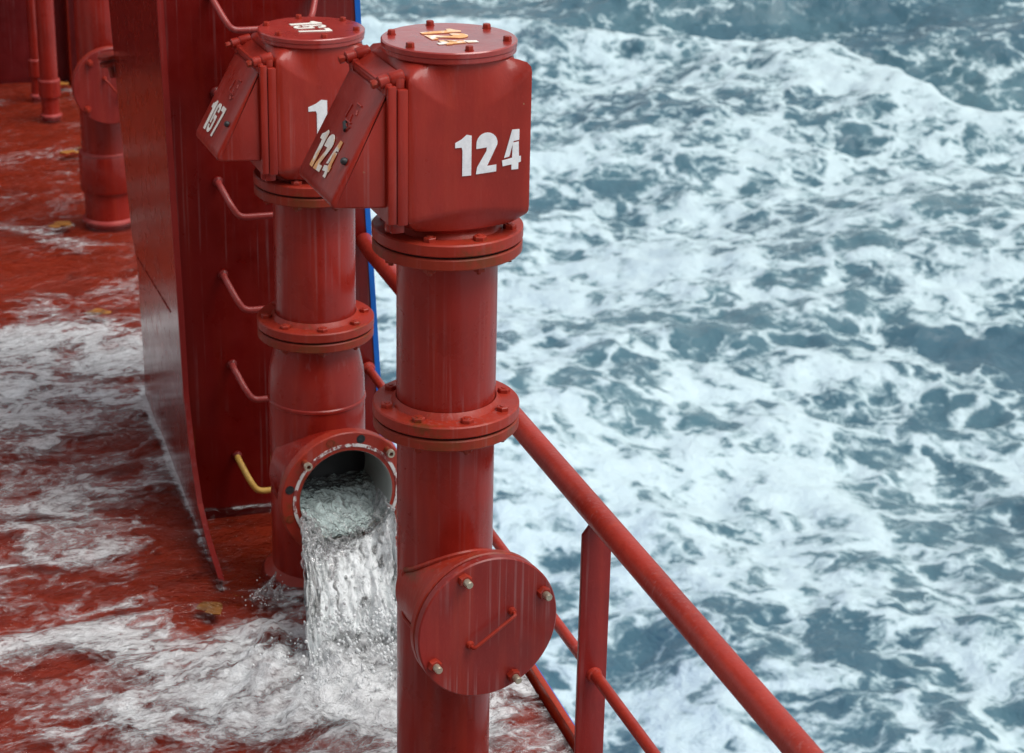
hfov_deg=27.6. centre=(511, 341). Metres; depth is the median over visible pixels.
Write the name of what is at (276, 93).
vent pipe
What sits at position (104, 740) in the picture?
deck
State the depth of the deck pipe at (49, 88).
10.61 m
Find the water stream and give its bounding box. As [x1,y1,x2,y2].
[300,469,396,670]
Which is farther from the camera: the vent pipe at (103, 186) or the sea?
the sea
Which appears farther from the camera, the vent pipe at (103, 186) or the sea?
the sea
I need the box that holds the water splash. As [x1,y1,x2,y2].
[222,572,396,706]
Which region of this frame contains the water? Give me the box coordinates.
[0,77,571,752]
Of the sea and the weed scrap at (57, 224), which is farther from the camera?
the sea
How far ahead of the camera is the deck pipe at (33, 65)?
10.99 m
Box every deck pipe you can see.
[26,0,40,100]
[35,0,62,120]
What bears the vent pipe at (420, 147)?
on the deck
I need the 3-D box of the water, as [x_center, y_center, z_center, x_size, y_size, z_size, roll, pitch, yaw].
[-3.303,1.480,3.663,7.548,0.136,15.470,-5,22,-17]
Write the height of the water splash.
0.211 m
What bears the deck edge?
attached to the deck
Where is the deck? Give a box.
[0,80,573,752]
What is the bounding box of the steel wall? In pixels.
[0,0,76,84]
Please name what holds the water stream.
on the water
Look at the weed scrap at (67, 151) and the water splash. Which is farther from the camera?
the weed scrap at (67, 151)
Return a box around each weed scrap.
[48,221,74,227]
[59,147,80,153]
[84,308,111,314]
[195,601,222,614]
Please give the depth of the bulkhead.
6.24 m
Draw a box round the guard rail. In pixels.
[356,233,823,752]
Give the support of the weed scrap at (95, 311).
on the water
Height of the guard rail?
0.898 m
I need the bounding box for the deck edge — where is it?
[388,440,574,751]
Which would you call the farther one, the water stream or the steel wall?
the steel wall
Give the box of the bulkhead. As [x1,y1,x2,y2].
[97,0,380,591]
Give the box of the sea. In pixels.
[360,0,1023,752]
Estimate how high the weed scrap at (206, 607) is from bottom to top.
0.010 m
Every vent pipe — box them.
[71,0,130,229]
[196,14,396,598]
[299,20,555,752]

